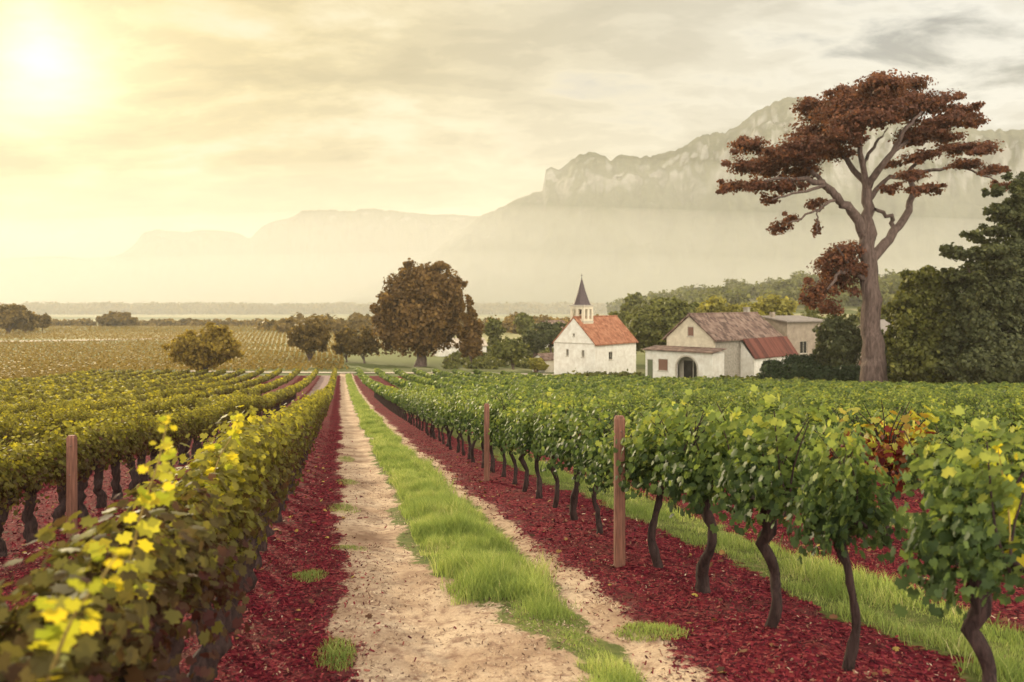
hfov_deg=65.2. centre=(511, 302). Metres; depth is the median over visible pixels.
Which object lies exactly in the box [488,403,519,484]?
grapevine
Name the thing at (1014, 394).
grapevine
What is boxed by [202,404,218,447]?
grapevine
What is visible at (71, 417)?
grapevine
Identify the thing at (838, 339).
tree
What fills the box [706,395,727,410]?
grapevine
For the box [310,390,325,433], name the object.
grapevine
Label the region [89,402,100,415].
grapevine
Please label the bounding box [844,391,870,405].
grapevine
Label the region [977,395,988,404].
grapevine
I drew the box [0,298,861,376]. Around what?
ground
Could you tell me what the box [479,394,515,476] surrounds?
grapevine
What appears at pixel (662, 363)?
window
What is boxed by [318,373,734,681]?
path
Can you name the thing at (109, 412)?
grapevine
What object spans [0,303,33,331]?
tree
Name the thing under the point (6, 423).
grapevine
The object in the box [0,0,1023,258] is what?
sky
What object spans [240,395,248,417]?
grapevine
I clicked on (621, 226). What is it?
mountain
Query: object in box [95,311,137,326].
tree
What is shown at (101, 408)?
grapevine
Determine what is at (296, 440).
grapevine
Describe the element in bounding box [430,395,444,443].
grapevine
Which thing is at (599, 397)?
grapevine
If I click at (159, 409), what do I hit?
grapevine
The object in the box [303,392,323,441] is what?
grapevine
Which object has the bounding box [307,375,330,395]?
farm track
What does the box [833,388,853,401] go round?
grapevine
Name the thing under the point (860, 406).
grapevine
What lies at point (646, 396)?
grapevine
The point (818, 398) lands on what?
grapevine
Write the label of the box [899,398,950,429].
grapevine
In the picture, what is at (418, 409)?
grapevine
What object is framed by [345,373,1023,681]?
grass
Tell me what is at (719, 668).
fallen leaves
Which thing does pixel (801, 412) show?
grapevine
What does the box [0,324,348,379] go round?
field crop
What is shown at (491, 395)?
grapevine
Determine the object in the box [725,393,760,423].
grapevine
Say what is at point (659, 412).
grapevine
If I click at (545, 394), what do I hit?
grapevine
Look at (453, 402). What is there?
grapevine
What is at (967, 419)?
grapevine
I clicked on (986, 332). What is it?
tree
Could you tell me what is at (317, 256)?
mountain
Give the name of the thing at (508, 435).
grapevine
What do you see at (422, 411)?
grapevine
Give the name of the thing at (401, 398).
grapevine
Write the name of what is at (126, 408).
grapevine
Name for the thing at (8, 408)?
grapevine
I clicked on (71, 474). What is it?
vineyard post
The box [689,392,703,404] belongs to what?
grapevine
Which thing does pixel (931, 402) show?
grapevine
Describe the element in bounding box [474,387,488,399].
grapevine
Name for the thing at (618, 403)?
grapevine
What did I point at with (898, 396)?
grapevine
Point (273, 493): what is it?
grapevine
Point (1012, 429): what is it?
grapevine
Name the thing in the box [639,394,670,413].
grapevine
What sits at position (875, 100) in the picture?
umbrella tree
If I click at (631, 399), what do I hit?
grapevine
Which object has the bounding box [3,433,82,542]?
grapevine
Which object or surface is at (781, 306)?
tree
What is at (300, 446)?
grapevine
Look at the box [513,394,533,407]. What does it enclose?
grapevine
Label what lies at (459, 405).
grapevine
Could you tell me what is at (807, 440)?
grapevine
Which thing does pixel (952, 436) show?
grapevine
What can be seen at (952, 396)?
grapevine
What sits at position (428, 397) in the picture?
grapevine
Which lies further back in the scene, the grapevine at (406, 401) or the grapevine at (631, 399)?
the grapevine at (406, 401)
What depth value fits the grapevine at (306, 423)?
16.16 m
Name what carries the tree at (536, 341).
on the ground at (383, 362)
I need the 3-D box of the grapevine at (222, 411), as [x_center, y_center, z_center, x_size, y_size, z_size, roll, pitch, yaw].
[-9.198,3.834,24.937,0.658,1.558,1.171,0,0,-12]
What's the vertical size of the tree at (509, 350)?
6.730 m
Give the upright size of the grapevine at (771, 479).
1.749 m
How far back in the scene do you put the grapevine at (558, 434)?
10.18 m
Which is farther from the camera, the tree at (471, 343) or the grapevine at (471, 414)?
the tree at (471, 343)
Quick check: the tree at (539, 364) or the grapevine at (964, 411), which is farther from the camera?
the tree at (539, 364)
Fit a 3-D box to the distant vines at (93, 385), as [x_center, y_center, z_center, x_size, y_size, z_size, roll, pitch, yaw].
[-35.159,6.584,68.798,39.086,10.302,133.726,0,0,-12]
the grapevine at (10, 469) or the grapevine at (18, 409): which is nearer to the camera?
the grapevine at (10, 469)
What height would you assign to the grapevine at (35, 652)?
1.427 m
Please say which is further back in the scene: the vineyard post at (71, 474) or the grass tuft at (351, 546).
the vineyard post at (71, 474)
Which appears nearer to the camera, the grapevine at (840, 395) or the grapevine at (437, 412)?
the grapevine at (437, 412)
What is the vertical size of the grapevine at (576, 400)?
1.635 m
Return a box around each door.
[647,359,652,377]
[679,357,696,377]
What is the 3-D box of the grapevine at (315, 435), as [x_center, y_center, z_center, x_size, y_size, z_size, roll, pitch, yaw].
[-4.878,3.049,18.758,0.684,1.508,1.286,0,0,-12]
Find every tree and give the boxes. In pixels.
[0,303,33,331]
[14,311,40,331]
[37,313,52,329]
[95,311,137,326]
[160,321,244,374]
[286,316,330,361]
[331,325,358,361]
[346,326,381,362]
[369,258,473,366]
[454,304,484,362]
[482,317,505,345]
[489,336,529,368]
[512,312,534,335]
[522,329,549,355]
[527,357,548,372]
[532,320,566,352]
[609,311,628,325]
[619,292,643,313]
[625,295,700,353]
[695,294,733,312]
[715,68,1012,381]
[729,299,766,318]
[756,291,798,315]
[801,306,825,319]
[812,311,862,366]
[853,304,888,325]
[881,264,975,383]
[881,327,897,373]
[934,171,1023,384]
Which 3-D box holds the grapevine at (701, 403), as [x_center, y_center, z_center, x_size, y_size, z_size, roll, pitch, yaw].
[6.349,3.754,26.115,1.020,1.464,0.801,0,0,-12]
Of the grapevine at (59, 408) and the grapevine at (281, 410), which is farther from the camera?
the grapevine at (59, 408)
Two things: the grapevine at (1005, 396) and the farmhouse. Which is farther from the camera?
the farmhouse
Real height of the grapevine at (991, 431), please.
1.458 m
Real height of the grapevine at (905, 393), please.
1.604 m
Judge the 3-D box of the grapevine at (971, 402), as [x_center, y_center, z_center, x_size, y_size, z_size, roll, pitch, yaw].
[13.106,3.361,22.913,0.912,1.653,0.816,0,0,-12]
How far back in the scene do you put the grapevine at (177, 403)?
32.61 m
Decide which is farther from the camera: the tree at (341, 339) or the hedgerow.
the hedgerow
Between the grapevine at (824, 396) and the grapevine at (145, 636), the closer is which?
the grapevine at (145, 636)
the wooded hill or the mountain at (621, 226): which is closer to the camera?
the wooded hill
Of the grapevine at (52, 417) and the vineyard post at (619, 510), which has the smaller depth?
the vineyard post at (619, 510)
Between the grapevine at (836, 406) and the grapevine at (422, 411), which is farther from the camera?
the grapevine at (422, 411)
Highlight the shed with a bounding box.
[532,353,553,371]
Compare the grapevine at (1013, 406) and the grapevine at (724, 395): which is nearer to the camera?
the grapevine at (1013, 406)
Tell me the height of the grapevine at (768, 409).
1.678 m
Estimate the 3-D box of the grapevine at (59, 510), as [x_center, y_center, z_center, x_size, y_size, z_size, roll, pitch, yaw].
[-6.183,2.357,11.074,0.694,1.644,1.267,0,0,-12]
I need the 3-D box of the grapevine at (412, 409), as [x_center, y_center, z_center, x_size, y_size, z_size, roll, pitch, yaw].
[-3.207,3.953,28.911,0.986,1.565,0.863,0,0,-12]
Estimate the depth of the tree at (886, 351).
94.81 m
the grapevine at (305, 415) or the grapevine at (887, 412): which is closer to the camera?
the grapevine at (305, 415)
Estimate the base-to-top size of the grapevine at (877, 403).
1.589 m
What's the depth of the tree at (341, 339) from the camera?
170.96 m
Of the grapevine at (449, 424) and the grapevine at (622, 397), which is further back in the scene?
the grapevine at (622, 397)
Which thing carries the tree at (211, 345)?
on the ground at (383, 362)
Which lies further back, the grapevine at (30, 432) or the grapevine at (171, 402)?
the grapevine at (171, 402)
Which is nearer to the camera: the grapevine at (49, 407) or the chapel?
the grapevine at (49, 407)
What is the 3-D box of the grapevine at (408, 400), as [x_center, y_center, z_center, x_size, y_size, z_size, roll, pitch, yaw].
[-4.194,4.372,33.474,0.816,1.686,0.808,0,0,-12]
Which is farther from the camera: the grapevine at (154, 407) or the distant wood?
the distant wood
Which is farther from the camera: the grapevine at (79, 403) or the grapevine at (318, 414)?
the grapevine at (79, 403)
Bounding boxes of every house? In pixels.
[433,338,487,356]
[536,320,564,346]
[762,312,824,355]
[856,319,891,365]
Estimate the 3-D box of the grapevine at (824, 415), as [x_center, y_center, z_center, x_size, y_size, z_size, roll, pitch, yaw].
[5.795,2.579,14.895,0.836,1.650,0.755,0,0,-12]
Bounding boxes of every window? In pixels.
[657,359,667,371]
[687,327,693,336]
[800,341,807,353]
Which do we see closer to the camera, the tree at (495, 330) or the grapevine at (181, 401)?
the grapevine at (181, 401)
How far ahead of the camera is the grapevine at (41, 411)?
25.97 m
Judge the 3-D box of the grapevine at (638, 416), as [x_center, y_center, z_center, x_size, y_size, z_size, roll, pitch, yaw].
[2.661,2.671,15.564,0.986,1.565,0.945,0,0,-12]
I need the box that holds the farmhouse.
[642,307,797,378]
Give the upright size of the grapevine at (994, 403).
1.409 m
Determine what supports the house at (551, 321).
on the ground at (383, 362)
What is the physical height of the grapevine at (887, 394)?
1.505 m
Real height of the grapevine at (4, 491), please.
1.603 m
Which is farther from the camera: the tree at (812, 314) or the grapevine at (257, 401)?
the tree at (812, 314)
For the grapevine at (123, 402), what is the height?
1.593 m
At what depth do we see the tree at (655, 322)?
145.43 m
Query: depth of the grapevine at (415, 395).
29.75 m
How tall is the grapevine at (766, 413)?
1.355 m
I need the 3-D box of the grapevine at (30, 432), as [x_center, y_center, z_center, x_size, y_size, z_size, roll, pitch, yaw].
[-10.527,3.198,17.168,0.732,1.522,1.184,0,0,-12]
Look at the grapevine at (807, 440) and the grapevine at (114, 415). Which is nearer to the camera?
the grapevine at (807, 440)
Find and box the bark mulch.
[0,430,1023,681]
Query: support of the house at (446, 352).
on the ground at (383, 362)
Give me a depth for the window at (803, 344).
123.58 m
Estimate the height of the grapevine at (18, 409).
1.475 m
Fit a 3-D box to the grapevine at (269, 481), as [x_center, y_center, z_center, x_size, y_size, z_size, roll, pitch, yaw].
[-2.301,1.715,6.639,0.848,1.569,1.448,0,0,-12]
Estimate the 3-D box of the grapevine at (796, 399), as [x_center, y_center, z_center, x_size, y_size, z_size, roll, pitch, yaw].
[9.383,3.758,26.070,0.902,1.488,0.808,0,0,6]
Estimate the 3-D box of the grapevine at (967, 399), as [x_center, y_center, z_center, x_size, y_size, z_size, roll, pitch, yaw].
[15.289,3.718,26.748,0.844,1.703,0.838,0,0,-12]
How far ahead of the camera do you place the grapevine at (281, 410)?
14.02 m
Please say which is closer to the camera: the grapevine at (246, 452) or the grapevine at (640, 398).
the grapevine at (246, 452)
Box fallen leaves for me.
[4,457,1006,675]
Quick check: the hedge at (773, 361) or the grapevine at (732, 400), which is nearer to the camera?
the grapevine at (732, 400)
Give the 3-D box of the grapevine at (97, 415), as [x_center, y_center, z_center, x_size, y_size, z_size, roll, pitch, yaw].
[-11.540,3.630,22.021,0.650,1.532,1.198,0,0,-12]
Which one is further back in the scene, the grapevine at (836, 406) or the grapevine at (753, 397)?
the grapevine at (753, 397)
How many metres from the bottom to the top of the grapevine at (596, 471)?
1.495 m
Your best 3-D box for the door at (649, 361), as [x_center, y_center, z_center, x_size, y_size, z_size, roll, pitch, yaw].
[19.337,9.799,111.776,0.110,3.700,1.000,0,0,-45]
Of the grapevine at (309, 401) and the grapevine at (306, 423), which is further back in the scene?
the grapevine at (309, 401)
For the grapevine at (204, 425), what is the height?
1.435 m
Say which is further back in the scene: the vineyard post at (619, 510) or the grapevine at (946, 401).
the grapevine at (946, 401)
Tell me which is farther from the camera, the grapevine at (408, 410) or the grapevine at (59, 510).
the grapevine at (408, 410)
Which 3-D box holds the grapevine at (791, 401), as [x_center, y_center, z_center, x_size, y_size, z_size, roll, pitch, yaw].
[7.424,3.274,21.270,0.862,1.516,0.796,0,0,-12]
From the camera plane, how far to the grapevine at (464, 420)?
17.72 m
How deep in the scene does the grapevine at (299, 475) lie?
10.36 m
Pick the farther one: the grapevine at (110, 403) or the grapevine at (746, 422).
the grapevine at (110, 403)
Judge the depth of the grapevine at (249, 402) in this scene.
32.36 m
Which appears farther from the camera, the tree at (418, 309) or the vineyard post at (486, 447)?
the tree at (418, 309)
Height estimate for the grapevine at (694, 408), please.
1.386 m
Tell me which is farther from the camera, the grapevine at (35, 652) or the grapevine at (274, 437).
the grapevine at (274, 437)
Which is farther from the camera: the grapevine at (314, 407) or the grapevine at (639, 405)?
the grapevine at (639, 405)
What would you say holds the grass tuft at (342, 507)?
on the path
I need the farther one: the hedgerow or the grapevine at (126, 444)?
the hedgerow
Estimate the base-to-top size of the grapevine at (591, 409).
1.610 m
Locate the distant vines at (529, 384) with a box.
[355,367,1023,419]
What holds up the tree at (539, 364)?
on the ground at (383, 362)
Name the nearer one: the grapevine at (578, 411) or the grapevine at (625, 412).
the grapevine at (625, 412)
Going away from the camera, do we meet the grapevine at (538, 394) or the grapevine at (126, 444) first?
the grapevine at (126, 444)
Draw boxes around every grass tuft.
[287,568,327,582]
[311,635,356,671]
[329,502,360,513]
[331,544,367,550]
[335,479,359,485]
[338,455,353,461]
[614,620,692,641]
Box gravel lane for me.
[190,370,556,374]
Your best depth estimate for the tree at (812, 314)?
169.58 m
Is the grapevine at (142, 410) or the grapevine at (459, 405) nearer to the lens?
the grapevine at (459, 405)
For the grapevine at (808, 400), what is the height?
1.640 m
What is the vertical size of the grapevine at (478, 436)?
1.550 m
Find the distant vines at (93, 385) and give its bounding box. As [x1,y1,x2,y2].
[0,367,336,418]
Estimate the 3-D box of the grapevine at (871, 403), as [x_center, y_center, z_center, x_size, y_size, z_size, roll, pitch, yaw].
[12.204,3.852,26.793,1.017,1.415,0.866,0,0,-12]
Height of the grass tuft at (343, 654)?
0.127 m
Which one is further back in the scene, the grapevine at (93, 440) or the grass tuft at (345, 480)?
the grass tuft at (345, 480)
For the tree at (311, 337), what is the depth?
164.04 m
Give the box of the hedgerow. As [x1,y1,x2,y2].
[50,311,598,333]
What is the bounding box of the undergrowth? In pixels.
[441,344,984,382]
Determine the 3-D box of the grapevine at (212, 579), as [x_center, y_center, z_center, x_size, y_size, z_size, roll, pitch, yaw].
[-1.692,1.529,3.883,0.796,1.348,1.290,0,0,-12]
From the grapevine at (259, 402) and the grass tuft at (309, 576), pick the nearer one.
the grass tuft at (309, 576)
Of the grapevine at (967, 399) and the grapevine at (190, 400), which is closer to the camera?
the grapevine at (967, 399)
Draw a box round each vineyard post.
[66,435,77,537]
[484,403,489,480]
[614,415,624,567]
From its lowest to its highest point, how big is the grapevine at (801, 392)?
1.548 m
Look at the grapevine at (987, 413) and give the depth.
18.41 m
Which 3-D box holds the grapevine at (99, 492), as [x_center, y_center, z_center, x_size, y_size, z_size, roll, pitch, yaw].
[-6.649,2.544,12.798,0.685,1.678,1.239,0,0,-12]
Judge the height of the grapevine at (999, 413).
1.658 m
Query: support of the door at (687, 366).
in the farmhouse
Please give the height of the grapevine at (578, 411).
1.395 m
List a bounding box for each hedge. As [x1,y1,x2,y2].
[757,363,860,381]
[760,358,783,368]
[781,353,822,368]
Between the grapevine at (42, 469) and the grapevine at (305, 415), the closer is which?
the grapevine at (42, 469)
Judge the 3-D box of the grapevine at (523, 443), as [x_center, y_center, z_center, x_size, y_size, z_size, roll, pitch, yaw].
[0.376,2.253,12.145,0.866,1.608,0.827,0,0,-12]
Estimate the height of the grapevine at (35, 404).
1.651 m
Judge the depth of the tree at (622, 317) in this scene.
197.47 m
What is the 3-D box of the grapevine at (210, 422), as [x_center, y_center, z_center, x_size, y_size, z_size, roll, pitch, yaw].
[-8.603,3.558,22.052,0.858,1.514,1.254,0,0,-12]
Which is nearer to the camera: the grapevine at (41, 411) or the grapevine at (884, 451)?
the grapevine at (884, 451)
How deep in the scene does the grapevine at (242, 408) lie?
29.60 m
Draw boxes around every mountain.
[0,256,110,304]
[39,208,479,304]
[340,97,1023,303]
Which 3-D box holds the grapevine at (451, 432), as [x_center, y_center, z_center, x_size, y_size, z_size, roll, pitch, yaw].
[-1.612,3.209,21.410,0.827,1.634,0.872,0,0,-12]
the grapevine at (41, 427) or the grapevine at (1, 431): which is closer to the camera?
the grapevine at (1, 431)
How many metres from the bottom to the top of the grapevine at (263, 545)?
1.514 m
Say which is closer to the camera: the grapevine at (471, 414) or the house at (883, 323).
the grapevine at (471, 414)
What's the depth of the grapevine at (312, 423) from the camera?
16.97 m
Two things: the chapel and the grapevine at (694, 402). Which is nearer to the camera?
the grapevine at (694, 402)
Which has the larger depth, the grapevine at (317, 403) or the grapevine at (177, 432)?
the grapevine at (317, 403)
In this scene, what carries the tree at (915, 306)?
on the ground at (383, 362)
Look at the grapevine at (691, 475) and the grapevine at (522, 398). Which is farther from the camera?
the grapevine at (522, 398)
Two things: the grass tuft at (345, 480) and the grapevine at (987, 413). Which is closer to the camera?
the grass tuft at (345, 480)
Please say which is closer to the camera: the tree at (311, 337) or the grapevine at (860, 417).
the grapevine at (860, 417)
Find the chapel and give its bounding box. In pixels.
[552,275,637,373]
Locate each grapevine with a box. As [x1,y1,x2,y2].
[0,404,16,413]
[0,405,26,454]
[0,415,219,681]
[0,417,12,451]
[0,434,42,556]
[0,443,18,512]
[0,547,140,681]
[1,410,25,455]
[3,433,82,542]
[5,401,28,416]
[8,415,42,450]
[13,408,35,434]
[16,399,36,414]
[20,416,59,441]
[23,406,46,420]
[28,398,45,411]
[33,401,56,446]
[34,419,96,528]
[36,403,70,447]
[48,401,65,413]
[51,400,82,435]
[52,419,109,517]
[68,401,87,413]
[69,405,96,431]
[75,397,95,412]
[77,406,126,507]
[82,471,252,681]
[85,409,103,426]
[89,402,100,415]
[91,407,112,424]
[94,399,107,412]
[96,411,143,499]
[99,397,114,411]
[101,403,124,421]
[106,397,121,410]
[109,404,130,416]
[111,406,150,489]
[115,398,127,408]
[122,401,139,417]
[124,404,162,485]
[125,402,146,417]
[126,413,264,681]
[137,397,152,417]
[142,399,159,416]
[143,412,174,479]
[154,408,183,471]
[157,401,163,416]
[157,403,189,470]
[160,398,170,414]
[162,394,174,412]
[166,399,180,411]
[171,407,197,464]
[172,394,187,408]
[178,397,191,408]
[179,403,202,460]
[179,410,278,632]
[183,405,210,458]
[185,392,198,409]
[187,396,193,409]
[192,402,214,448]
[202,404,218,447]
[203,405,287,592]
[205,402,223,441]
[211,397,232,437]
[211,400,228,441]
[211,405,294,567]
[217,394,234,429]
[220,395,240,425]
[231,393,246,413]
[235,393,251,417]
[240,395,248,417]
[242,395,251,419]
[249,392,262,412]
[250,415,292,551]
[252,395,260,413]
[254,412,303,536]
[256,411,305,522]
[261,414,305,510]
[272,400,314,485]
[273,407,309,500]
[275,409,308,493]
[284,400,315,478]
[288,408,312,469]
[289,397,314,468]
[294,396,321,458]
[297,392,317,449]
[302,392,322,447]
[302,401,317,460]
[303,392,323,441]
[304,395,323,444]
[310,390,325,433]
[316,387,328,423]
[398,387,407,420]
[400,386,416,422]
[402,386,415,424]
[403,387,420,426]
[405,393,420,428]
[406,390,414,425]
[408,389,420,429]
[409,389,430,430]
[413,389,430,430]
[415,393,435,434]
[419,390,435,437]
[421,389,443,438]
[423,394,446,440]
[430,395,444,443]
[432,398,450,446]
[436,391,463,452]
[436,393,455,449]
[443,388,472,455]
[451,394,483,458]
[455,394,489,462]
[463,394,498,467]
[471,399,504,472]
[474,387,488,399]
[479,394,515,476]
[484,388,501,402]
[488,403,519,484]
[499,396,544,491]
[507,391,524,403]
[512,398,551,498]
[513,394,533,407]
[527,396,541,407]
[528,387,578,507]
[536,392,544,399]
[539,396,569,418]
[540,404,606,519]
[542,388,555,401]
[561,392,587,420]
[563,398,627,533]
[571,403,589,434]
[574,416,659,545]
[585,394,612,419]
[590,392,608,404]
[596,391,630,433]
[607,400,644,433]
[608,393,633,415]
[609,396,698,567]
[619,393,639,415]
[621,389,639,400]
[625,402,669,436]
[630,400,658,412]
[632,391,648,406]
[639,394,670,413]
[640,390,658,404]
[645,388,756,592]
[649,401,687,445]
[654,396,684,415]
[671,391,689,407]
[675,401,696,416]
[683,395,701,410]
[687,404,715,423]
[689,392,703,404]
[690,404,744,453]
[693,395,716,414]
[695,393,709,403]
[706,391,725,404]
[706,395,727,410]
[707,384,838,628]
[717,390,732,402]
[721,392,748,412]
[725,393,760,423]
[729,409,780,507]
[731,390,748,404]
[743,408,779,426]
[744,393,758,409]
[756,390,788,415]
[757,420,824,516]
[769,404,815,438]
[772,397,800,416]
[786,413,914,670]
[790,395,806,407]
[793,389,807,396]
[793,391,820,435]
[797,396,845,434]
[799,425,865,480]
[802,390,832,409]
[813,391,834,403]
[821,396,852,422]
[822,393,853,410]
[826,404,877,438]
[827,399,938,546]
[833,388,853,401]
[843,402,881,461]
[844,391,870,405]
[845,397,869,417]
[864,393,894,414]
[864,397,887,409]
[869,408,908,456]
[873,406,901,435]
[880,392,895,400]
[883,390,904,408]
[888,393,922,416]
[890,405,1023,681]
[893,423,996,566]
[895,386,910,397]
[895,389,917,402]
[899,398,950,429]
[904,389,930,414]
[904,399,965,446]
[911,389,935,401]
[915,396,949,412]
[925,391,957,416]
[938,406,986,442]
[946,391,968,401]
[946,402,976,417]
[952,390,983,417]
[956,388,982,405]
[959,411,1023,468]
[970,399,1015,429]
[975,395,1011,419]
[975,396,1023,440]
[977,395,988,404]
[983,398,1003,407]
[986,390,1013,403]
[992,415,1023,505]
[1004,389,1019,402]
[1006,400,1023,412]
[1010,389,1023,404]
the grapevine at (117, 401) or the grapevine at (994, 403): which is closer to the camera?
the grapevine at (994, 403)
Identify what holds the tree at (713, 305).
on the ground at (383, 362)
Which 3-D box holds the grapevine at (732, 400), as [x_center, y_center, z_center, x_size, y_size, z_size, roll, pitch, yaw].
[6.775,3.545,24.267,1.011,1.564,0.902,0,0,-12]
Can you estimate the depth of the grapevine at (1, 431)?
15.69 m
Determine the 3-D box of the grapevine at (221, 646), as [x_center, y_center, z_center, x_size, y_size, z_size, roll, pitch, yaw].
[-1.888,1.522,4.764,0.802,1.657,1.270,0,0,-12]
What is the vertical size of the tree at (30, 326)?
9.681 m
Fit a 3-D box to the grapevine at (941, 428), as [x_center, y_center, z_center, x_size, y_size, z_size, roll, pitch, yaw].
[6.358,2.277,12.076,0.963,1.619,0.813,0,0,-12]
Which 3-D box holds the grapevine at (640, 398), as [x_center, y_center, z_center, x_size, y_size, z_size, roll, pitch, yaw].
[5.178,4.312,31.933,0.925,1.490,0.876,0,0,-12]
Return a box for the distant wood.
[0,301,610,314]
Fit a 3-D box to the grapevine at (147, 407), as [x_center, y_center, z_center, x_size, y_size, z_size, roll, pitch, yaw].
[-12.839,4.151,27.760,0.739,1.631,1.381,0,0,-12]
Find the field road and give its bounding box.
[1,337,176,341]
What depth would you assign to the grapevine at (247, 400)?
31.52 m
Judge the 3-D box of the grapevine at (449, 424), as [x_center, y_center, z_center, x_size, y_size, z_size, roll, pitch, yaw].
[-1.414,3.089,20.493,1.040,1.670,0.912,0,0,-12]
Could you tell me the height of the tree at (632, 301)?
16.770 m
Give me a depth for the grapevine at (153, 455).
16.54 m
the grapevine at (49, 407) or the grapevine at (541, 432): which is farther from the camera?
the grapevine at (49, 407)
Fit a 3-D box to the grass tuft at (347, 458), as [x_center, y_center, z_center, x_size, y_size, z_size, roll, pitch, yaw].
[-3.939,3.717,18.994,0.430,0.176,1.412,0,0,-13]
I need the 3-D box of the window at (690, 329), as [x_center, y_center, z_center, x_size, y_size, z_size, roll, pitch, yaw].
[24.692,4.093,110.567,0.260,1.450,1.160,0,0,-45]
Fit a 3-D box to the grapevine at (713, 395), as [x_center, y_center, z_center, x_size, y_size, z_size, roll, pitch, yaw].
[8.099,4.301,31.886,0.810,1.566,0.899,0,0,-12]
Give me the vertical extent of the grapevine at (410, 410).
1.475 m
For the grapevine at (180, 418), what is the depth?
18.38 m
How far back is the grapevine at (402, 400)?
34.40 m
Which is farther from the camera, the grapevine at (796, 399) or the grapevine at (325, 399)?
the grapevine at (325, 399)
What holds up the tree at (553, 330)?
on the ground at (383, 362)
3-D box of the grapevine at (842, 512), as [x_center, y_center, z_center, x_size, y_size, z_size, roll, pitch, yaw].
[1.982,1.457,4.774,0.702,1.582,0.608,0,0,5]
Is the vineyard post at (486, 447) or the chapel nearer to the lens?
the vineyard post at (486, 447)
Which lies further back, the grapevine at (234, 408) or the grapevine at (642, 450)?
the grapevine at (234, 408)
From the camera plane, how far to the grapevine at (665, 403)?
21.97 m
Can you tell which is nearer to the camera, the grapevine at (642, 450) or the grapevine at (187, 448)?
the grapevine at (642, 450)
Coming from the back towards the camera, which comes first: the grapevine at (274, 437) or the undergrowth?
the undergrowth
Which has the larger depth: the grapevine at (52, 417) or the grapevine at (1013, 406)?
the grapevine at (1013, 406)
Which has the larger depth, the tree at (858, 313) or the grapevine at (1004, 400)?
the tree at (858, 313)
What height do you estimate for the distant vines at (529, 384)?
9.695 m
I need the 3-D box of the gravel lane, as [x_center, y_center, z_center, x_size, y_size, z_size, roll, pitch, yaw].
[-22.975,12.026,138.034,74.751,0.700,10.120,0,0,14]
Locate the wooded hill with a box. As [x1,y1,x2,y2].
[606,268,961,314]
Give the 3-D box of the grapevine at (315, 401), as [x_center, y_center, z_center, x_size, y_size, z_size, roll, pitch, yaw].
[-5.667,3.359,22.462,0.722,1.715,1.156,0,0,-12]
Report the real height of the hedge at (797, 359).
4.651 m
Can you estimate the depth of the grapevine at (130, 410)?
26.10 m
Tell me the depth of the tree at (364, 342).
167.04 m
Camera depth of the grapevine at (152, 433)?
15.55 m
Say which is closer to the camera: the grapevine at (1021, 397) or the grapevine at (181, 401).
the grapevine at (1021, 397)
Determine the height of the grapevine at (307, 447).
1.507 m
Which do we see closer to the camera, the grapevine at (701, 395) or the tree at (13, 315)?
the grapevine at (701, 395)
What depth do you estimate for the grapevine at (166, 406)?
30.89 m
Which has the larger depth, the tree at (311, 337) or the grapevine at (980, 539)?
the tree at (311, 337)
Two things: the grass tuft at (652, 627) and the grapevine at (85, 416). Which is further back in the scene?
the grapevine at (85, 416)

